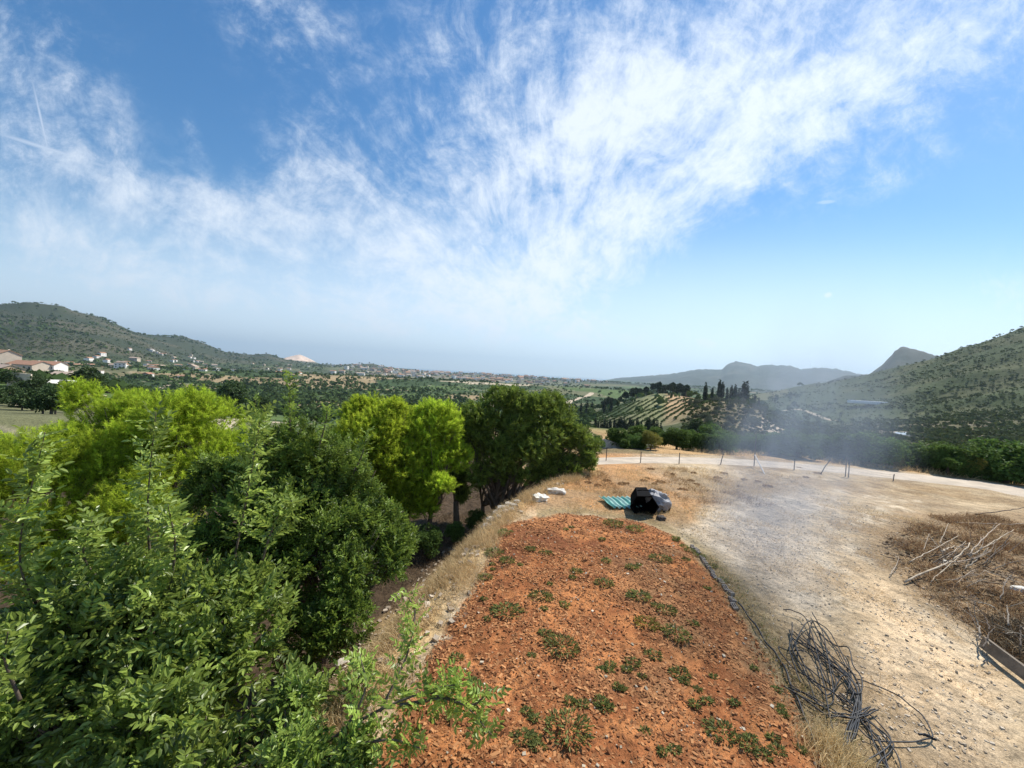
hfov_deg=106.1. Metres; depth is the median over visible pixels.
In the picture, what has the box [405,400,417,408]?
orchard tree
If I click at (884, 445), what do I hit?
bushy tree
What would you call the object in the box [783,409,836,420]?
track
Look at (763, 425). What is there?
slope scrub
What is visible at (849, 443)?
bushy tree
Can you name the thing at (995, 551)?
dead branch
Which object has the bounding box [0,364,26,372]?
village house
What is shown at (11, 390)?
orchard tree
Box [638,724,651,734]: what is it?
weed
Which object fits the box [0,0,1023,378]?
sky
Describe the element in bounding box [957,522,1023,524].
dead branch
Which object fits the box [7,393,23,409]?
orchard tree
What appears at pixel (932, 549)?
dead branch
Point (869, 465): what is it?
verge grass
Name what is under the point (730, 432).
bushy tree
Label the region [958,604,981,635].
dead branch
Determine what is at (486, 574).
weed
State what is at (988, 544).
dead branch
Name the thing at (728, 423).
olive tree
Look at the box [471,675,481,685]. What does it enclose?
weed
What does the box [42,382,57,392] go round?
orchard tree
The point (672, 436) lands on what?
bushy tree
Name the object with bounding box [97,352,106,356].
hillside house
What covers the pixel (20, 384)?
orchard tree
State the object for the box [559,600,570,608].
weed
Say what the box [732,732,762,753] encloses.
weed
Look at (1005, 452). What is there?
bushy tree
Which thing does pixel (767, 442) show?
bushy tree
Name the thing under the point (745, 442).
bushy tree
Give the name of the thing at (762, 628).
edge weeds
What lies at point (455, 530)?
bushy tree
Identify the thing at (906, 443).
bushy tree
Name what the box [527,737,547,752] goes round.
weed
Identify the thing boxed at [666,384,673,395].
woodland pine
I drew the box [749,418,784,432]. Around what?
track
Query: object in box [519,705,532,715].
weed
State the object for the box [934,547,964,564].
dead branch
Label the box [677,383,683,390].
woodland pine
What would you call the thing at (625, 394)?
woodland pine
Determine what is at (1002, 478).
bushy tree
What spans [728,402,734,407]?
olive tree
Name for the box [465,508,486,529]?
bushy tree
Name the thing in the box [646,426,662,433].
bushy tree
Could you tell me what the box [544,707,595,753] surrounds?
weed
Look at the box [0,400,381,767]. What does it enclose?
carob tree
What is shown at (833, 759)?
golden grass
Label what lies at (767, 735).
weed
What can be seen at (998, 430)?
hill scrub
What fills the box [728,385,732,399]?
cypress tree
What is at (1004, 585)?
dead branch
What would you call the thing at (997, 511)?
dead branch
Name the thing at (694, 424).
orchard tree
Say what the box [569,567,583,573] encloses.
weed
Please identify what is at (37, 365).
village house
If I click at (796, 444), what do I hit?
bushy tree
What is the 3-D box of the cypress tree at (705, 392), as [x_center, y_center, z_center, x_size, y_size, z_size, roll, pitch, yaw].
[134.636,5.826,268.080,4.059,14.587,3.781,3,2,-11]
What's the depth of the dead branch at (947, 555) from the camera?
9.87 m
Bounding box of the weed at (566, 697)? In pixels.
[563,694,577,705]
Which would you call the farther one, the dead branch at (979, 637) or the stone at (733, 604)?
the stone at (733, 604)
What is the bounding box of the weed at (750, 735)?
[742,732,757,742]
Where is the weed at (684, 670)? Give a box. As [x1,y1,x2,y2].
[668,665,691,680]
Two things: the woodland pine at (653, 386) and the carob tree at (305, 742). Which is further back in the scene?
the woodland pine at (653, 386)
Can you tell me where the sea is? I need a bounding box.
[335,364,608,380]
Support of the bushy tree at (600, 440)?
on the ground at (890, 496)
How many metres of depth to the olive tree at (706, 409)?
179.46 m
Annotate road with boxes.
[597,457,1023,496]
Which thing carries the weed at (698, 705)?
on the ground at (890, 496)
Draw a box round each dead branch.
[903,543,969,582]
[909,534,957,561]
[929,544,954,557]
[930,553,968,581]
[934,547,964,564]
[935,551,967,561]
[940,545,966,551]
[942,593,989,630]
[944,570,984,581]
[950,535,993,562]
[950,588,994,607]
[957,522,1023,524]
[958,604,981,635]
[963,547,988,569]
[966,523,999,555]
[967,604,980,639]
[968,529,1013,556]
[975,507,1023,514]
[981,621,1023,636]
[982,533,1011,564]
[982,628,1023,648]
[1000,575,1022,599]
[1004,602,1023,625]
[1008,618,1023,646]
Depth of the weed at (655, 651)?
6.18 m
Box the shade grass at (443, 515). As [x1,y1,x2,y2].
[242,491,504,727]
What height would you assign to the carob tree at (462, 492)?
5.340 m
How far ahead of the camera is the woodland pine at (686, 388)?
320.99 m
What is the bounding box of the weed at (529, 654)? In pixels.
[526,651,536,657]
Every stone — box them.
[334,657,349,669]
[656,515,665,520]
[726,589,734,595]
[728,596,736,603]
[730,602,738,610]
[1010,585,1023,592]
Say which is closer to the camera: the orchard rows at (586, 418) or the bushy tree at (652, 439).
the bushy tree at (652, 439)
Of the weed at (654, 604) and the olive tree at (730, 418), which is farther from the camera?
the olive tree at (730, 418)
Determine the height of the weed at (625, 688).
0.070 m
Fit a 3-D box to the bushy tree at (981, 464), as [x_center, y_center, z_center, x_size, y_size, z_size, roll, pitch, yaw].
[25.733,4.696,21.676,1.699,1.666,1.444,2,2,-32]
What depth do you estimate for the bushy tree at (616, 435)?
26.14 m
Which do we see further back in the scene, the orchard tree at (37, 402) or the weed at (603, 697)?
the orchard tree at (37, 402)
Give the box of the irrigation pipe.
[778,609,936,767]
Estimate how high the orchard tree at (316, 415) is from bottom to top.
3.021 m
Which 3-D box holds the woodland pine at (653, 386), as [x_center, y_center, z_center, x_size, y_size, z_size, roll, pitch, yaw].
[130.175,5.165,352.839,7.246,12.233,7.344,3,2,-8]
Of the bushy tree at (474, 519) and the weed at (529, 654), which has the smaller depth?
the weed at (529, 654)
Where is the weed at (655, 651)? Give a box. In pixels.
[643,647,662,660]
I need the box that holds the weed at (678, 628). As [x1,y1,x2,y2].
[660,623,691,643]
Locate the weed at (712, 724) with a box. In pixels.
[700,715,741,747]
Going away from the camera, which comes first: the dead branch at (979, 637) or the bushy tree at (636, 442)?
the dead branch at (979, 637)
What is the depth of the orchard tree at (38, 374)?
91.47 m
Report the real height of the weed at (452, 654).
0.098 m
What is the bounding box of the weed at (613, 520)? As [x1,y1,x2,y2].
[602,518,623,527]
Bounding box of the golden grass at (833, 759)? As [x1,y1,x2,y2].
[787,703,884,767]
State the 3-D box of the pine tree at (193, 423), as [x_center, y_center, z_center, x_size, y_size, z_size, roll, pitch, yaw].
[-10.626,3.181,11.348,6.403,6.720,3.655,3,2,0]
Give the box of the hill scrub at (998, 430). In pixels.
[763,326,1023,448]
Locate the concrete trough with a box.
[599,439,655,448]
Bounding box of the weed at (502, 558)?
[499,555,514,562]
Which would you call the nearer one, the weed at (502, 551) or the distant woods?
the weed at (502, 551)
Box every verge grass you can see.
[556,466,1019,541]
[655,445,1023,484]
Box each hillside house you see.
[84,357,93,360]
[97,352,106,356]
[113,362,126,368]
[129,357,140,361]
[147,366,159,369]
[188,365,198,369]
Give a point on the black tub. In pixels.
(638, 495)
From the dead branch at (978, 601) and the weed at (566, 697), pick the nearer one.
the weed at (566, 697)
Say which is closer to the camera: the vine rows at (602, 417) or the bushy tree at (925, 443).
the bushy tree at (925, 443)
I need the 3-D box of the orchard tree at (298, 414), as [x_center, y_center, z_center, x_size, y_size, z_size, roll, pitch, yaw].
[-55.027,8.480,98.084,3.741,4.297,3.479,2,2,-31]
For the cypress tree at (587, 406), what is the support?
on the ground at (890, 496)
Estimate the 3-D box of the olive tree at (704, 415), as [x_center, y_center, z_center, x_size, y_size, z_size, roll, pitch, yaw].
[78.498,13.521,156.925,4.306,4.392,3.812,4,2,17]
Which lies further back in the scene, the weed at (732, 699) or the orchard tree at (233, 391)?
the orchard tree at (233, 391)
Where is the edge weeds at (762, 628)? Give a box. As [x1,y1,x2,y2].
[684,550,894,767]
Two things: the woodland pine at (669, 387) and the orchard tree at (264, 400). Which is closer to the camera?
the orchard tree at (264, 400)
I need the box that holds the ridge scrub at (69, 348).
[0,302,328,373]
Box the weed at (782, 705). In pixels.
[773,702,786,711]
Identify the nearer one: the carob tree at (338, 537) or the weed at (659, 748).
the weed at (659, 748)
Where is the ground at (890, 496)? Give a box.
[0,302,1023,767]
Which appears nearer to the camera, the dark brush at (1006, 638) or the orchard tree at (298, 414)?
the dark brush at (1006, 638)
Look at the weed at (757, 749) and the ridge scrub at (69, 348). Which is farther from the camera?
the ridge scrub at (69, 348)
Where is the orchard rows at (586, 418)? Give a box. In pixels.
[0,364,597,427]
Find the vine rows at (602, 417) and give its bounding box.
[596,396,712,424]
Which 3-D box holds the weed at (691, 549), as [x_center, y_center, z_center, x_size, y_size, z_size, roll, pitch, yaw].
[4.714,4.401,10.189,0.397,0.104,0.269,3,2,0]
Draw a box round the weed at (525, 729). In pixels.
[507,727,539,746]
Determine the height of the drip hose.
0.085 m
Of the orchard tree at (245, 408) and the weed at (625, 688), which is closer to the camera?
the weed at (625, 688)
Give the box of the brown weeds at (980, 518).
[879,510,1023,662]
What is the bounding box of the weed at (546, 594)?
[527,590,553,601]
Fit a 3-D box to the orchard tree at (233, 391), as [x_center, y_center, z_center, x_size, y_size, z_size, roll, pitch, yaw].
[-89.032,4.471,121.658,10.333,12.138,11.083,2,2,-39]
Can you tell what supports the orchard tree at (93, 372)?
on the ground at (890, 496)
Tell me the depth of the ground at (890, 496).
9.25 m
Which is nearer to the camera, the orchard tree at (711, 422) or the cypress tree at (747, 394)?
the orchard tree at (711, 422)
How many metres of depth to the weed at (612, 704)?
5.13 m
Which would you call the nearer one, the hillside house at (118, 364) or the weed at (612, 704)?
the weed at (612, 704)
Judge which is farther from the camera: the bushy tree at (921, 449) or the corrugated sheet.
the bushy tree at (921, 449)
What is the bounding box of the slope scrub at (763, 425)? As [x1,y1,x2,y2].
[680,397,786,434]
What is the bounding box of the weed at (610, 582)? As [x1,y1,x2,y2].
[594,577,614,587]
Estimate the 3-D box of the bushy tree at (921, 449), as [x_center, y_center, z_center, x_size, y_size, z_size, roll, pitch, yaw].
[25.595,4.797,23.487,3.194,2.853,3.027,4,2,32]
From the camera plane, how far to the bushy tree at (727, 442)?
25.48 m
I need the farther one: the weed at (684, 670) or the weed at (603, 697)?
the weed at (684, 670)
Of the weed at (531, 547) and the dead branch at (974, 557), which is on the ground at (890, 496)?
the weed at (531, 547)
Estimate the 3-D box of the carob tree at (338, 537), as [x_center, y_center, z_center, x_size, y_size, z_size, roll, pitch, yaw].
[-4.866,3.227,8.376,5.592,7.063,4.230,3,2,0]
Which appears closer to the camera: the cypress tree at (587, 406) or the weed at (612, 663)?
the weed at (612, 663)
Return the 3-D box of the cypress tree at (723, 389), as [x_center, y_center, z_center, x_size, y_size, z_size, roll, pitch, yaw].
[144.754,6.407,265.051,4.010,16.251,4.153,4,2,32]
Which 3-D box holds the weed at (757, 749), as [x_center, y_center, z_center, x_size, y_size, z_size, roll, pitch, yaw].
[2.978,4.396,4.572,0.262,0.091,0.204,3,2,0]
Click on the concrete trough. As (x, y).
(608, 444)
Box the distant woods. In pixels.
[0,301,802,419]
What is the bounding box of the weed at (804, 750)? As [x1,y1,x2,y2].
[792,742,808,755]
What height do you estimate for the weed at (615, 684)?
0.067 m
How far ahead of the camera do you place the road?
21.09 m
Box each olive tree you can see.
[699,412,709,420]
[700,406,708,411]
[723,420,732,426]
[725,415,734,422]
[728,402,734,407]
[746,415,758,420]
[748,418,761,425]
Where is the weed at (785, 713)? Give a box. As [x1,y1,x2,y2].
[774,708,790,720]
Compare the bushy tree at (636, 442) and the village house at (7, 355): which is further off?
the village house at (7, 355)
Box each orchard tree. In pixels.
[0,368,24,384]
[0,385,24,405]
[0,388,10,403]
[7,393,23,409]
[10,380,26,388]
[13,387,41,410]
[21,395,57,413]
[22,375,49,390]
[29,383,71,413]
[30,372,46,379]
[40,395,68,413]
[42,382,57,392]
[57,379,70,388]
[66,366,109,387]
[147,388,164,398]
[212,379,249,406]
[233,406,253,419]
[250,393,271,407]
[263,406,276,417]
[274,408,282,416]
[288,410,302,420]
[308,412,323,422]
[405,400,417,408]
[684,418,704,431]
[697,421,725,433]
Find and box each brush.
[965,605,1023,663]
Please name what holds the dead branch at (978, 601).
on the dark brush at (1006, 638)
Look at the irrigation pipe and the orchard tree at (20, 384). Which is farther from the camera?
the orchard tree at (20, 384)
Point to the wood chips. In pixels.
(505, 748)
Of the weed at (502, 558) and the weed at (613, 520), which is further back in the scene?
the weed at (613, 520)
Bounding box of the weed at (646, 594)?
[626,588,652,600]
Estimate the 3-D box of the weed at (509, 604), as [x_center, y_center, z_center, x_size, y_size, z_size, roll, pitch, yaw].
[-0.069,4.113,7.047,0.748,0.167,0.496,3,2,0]
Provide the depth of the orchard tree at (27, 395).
51.42 m
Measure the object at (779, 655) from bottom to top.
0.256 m
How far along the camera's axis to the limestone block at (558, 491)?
14.37 m
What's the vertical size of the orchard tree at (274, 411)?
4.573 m
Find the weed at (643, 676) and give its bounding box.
[637,672,647,680]
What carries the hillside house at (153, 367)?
on the ground at (890, 496)
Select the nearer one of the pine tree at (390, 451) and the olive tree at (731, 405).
the pine tree at (390, 451)
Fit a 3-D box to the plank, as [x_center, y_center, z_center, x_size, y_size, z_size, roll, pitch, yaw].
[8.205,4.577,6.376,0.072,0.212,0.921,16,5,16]
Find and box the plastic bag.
[645,489,671,511]
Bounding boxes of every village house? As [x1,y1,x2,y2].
[0,349,22,363]
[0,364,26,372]
[4,360,51,371]
[31,360,69,371]
[50,371,72,374]
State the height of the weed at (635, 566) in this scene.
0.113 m
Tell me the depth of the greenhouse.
462.54 m
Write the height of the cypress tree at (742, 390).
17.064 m
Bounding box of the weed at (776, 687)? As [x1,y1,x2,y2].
[771,685,783,693]
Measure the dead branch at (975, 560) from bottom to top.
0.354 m
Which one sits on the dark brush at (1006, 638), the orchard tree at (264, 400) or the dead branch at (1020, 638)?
the dead branch at (1020, 638)
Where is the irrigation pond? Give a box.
[893,431,928,437]
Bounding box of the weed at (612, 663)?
[604,659,616,668]
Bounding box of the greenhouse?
[847,400,887,404]
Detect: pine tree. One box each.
[0,422,210,605]
[35,374,267,555]
[325,389,431,525]
[396,395,474,531]
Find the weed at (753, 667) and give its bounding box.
[749,664,760,670]
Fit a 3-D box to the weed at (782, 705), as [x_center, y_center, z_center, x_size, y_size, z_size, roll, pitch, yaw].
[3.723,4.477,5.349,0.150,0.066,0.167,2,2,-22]
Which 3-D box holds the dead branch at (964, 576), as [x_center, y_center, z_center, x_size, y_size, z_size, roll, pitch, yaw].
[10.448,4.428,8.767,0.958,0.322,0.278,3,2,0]
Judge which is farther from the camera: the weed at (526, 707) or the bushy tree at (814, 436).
the bushy tree at (814, 436)
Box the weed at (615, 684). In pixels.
[611,681,622,691]
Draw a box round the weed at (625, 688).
[616,684,628,691]
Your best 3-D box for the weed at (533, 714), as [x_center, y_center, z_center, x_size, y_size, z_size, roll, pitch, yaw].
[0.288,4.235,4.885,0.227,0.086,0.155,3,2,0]
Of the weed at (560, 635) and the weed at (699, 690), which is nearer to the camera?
the weed at (699, 690)
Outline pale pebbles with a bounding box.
[430,517,816,767]
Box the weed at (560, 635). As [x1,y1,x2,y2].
[541,633,580,657]
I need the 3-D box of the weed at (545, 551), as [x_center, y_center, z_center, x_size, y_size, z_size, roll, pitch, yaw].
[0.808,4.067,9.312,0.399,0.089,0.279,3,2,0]
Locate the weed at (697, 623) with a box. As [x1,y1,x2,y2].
[686,619,699,626]
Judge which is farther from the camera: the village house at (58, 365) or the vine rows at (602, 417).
the village house at (58, 365)
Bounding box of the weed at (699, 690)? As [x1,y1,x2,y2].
[691,685,702,692]
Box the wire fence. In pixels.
[606,436,894,480]
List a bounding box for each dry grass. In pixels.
[228,449,599,767]
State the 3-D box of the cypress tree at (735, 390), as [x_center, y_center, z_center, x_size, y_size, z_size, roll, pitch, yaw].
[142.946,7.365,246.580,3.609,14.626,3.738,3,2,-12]
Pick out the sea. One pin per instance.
(429, 370)
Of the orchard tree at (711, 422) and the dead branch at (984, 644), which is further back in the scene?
the orchard tree at (711, 422)
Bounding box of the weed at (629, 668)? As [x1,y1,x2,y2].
[620,664,633,672]
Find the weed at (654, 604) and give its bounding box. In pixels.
[650,601,660,607]
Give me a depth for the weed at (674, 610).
7.33 m
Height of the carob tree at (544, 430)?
6.817 m
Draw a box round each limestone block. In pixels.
[533,492,549,501]
[547,487,565,494]
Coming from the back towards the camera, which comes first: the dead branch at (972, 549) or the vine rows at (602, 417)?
the vine rows at (602, 417)
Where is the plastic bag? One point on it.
(663, 501)
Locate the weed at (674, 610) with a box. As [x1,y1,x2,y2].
[653,603,677,616]
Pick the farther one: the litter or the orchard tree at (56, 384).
the orchard tree at (56, 384)
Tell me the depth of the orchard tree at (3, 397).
53.85 m
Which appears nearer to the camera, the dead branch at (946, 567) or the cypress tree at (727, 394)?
the dead branch at (946, 567)
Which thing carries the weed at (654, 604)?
on the ground at (890, 496)
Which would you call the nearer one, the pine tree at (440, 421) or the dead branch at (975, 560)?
the dead branch at (975, 560)
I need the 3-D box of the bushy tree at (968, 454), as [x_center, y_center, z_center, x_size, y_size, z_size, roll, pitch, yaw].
[25.930,4.748,22.283,3.027,2.853,3.194,3,2,-16]
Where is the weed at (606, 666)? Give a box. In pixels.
[599,664,615,674]
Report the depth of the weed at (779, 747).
4.67 m
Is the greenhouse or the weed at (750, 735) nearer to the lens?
the weed at (750, 735)
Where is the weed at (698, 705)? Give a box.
[685,697,702,709]
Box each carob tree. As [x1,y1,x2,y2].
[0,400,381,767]
[167,370,422,678]
[248,582,512,767]
[447,437,482,522]
[456,383,603,513]
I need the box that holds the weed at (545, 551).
[538,549,552,554]
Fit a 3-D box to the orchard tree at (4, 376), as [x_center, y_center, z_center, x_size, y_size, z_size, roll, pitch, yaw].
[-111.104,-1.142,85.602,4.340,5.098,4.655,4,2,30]
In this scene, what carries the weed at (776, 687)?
on the ground at (890, 496)
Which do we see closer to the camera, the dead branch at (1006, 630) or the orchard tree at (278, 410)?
the dead branch at (1006, 630)
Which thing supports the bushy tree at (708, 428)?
on the ground at (890, 496)
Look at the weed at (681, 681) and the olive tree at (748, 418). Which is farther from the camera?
the olive tree at (748, 418)
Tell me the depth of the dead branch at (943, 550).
10.75 m
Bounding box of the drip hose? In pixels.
[737,602,815,746]
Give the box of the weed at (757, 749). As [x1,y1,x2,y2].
[751,744,774,762]
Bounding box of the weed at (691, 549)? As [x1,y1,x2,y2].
[684,547,696,552]
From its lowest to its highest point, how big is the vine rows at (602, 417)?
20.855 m
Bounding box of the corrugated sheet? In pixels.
[601,496,641,508]
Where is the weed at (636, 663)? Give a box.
[625,655,640,669]
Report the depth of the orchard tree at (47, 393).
44.50 m
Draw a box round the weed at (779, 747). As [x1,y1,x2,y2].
[766,742,787,756]
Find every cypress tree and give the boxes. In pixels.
[585,400,588,412]
[602,398,605,412]
[609,397,612,411]
[702,382,707,399]
[710,388,713,397]
[716,379,721,397]
[720,382,725,398]
[725,388,728,399]
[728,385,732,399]
[732,385,737,397]
[740,381,745,398]
[743,381,749,399]
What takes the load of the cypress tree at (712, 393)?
on the ground at (890, 496)
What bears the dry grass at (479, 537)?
on the ground at (890, 496)
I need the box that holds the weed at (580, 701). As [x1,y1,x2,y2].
[574,697,589,709]
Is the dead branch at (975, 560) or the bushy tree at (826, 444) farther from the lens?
the bushy tree at (826, 444)
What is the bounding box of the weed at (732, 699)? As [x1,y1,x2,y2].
[727,697,741,706]
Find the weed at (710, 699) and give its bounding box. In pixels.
[699,695,714,705]
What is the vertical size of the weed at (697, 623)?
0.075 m
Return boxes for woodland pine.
[623,391,628,397]
[650,383,655,392]
[655,381,662,390]
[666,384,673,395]
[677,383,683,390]
[682,385,690,396]
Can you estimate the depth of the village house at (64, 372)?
476.09 m
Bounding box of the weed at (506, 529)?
[497,528,513,535]
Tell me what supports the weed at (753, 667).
on the ground at (890, 496)
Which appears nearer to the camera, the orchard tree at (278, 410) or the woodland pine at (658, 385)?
the orchard tree at (278, 410)
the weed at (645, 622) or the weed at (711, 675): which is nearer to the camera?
the weed at (711, 675)
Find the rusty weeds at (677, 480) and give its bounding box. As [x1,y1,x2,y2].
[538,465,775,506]
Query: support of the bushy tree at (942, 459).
on the ground at (890, 496)
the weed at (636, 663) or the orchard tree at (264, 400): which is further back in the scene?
the orchard tree at (264, 400)
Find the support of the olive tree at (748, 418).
on the ground at (890, 496)
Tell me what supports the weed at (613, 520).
on the ground at (890, 496)
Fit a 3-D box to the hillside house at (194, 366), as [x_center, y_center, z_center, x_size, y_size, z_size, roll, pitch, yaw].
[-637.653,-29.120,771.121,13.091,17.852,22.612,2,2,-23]
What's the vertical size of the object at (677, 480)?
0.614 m
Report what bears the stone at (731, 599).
on the ground at (890, 496)
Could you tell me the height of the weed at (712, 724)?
0.162 m
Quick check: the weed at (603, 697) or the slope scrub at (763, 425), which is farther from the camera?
the slope scrub at (763, 425)
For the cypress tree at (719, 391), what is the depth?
263.56 m
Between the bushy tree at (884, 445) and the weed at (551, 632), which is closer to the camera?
the weed at (551, 632)
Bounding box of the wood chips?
[376,513,826,767]
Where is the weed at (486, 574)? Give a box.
[477,573,493,580]
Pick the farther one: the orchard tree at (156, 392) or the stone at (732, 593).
the orchard tree at (156, 392)
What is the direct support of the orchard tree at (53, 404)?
on the ground at (890, 496)
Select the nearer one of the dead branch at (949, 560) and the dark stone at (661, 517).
the dead branch at (949, 560)
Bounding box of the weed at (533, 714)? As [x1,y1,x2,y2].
[526,712,541,722]
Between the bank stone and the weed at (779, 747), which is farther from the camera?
the bank stone
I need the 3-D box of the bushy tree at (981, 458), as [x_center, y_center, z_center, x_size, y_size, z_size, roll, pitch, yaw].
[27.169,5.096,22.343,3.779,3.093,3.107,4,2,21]
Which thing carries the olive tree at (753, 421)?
on the ground at (890, 496)
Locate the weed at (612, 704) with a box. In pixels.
[594,699,614,712]
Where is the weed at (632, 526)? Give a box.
[625,524,645,531]
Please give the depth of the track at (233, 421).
45.55 m
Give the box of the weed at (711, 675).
[708,672,718,679]
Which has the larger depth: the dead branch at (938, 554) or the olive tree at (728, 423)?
the olive tree at (728, 423)
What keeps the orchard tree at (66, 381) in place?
on the ground at (890, 496)
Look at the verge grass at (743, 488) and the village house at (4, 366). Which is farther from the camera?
the village house at (4, 366)
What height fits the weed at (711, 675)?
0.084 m
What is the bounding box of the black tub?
[630,487,658,515]
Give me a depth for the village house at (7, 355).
550.60 m
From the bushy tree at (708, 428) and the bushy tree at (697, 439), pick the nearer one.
the bushy tree at (697, 439)
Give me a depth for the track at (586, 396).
703.50 m
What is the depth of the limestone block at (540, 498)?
13.48 m
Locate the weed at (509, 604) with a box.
[488,601,526,618]
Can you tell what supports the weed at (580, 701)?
on the ground at (890, 496)
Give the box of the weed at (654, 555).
[648,553,673,563]
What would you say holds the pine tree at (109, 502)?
on the ground at (890, 496)
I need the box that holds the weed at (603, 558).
[601,557,612,563]
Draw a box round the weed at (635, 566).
[624,563,639,568]
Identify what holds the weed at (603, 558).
on the ground at (890, 496)
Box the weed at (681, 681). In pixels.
[677,675,691,686]
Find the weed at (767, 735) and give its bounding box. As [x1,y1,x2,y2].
[763,731,781,743]
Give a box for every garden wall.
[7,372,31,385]
[47,380,74,383]
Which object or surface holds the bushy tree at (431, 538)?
on the ground at (890, 496)
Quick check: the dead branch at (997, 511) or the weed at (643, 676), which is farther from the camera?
the dead branch at (997, 511)
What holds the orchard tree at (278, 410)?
on the ground at (890, 496)
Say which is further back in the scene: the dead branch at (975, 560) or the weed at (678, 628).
the dead branch at (975, 560)
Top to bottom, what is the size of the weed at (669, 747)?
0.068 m
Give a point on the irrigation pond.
(899, 433)
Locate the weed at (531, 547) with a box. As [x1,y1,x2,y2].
[524,545,535,551]
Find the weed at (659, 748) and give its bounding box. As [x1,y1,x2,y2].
[655,744,667,757]
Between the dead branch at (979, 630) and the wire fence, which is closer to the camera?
the dead branch at (979, 630)
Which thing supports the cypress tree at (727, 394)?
on the ground at (890, 496)
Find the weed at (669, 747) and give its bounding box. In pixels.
[666,743,682,756]
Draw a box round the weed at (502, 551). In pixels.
[484,546,504,555]
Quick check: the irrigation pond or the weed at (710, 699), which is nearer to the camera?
the weed at (710, 699)
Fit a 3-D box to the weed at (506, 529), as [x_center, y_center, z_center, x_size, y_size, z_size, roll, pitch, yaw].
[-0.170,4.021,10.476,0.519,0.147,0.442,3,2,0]
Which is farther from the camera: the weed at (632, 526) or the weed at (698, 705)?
the weed at (632, 526)
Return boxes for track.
[215,418,244,429]
[566,392,593,402]
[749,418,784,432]
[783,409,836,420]
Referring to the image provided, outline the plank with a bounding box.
[979,636,1023,679]
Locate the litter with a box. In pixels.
[879,522,1023,634]
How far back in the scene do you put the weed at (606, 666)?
5.80 m
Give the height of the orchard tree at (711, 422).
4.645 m
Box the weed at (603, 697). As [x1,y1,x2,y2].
[592,693,609,709]
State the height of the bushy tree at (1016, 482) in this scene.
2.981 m
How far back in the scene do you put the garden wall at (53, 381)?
83.43 m
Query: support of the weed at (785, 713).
on the ground at (890, 496)
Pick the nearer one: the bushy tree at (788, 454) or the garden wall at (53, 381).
the bushy tree at (788, 454)
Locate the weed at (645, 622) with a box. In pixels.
[633,615,661,632]
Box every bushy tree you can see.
[415,522,442,558]
[443,521,465,541]
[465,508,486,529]
[587,432,605,448]
[605,427,630,448]
[625,432,647,448]
[627,424,646,441]
[641,430,662,449]
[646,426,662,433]
[659,426,694,450]
[690,433,718,451]
[699,423,726,437]
[702,429,739,452]
[712,429,744,449]
[735,432,762,453]
[750,431,787,454]
[758,431,792,455]
[775,428,823,459]
[793,433,828,457]
[809,435,846,459]
[829,432,891,465]
[841,430,917,468]
[888,456,905,466]
[900,441,936,472]
[902,440,963,473]
[917,440,967,472]
[920,444,980,474]
[921,442,999,481]
[956,446,997,480]
[960,455,988,472]
[962,436,1023,483]
[978,443,1023,481]
[995,478,1023,484]
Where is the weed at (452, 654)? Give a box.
[447,651,464,660]
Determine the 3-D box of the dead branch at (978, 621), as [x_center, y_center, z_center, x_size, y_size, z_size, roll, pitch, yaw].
[8.954,4.342,7.381,0.802,0.316,0.705,3,2,-13]
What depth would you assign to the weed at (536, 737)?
4.61 m
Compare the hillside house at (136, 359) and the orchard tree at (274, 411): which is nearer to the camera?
the orchard tree at (274, 411)
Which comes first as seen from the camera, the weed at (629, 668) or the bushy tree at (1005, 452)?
the weed at (629, 668)
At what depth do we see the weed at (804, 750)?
4.74 m
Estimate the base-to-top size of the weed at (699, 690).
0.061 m
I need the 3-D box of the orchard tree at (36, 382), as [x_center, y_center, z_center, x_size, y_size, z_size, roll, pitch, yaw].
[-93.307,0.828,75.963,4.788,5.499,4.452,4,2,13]
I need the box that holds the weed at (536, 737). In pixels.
[522,729,543,744]
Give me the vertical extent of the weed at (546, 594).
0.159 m
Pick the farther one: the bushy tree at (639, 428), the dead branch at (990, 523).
the bushy tree at (639, 428)
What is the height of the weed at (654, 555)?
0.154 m
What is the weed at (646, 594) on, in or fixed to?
on the ground at (890, 496)
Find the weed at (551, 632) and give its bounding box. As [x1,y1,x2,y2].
[536,628,553,636]
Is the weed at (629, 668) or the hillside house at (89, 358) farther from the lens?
the hillside house at (89, 358)
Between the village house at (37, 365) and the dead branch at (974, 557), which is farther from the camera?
the village house at (37, 365)

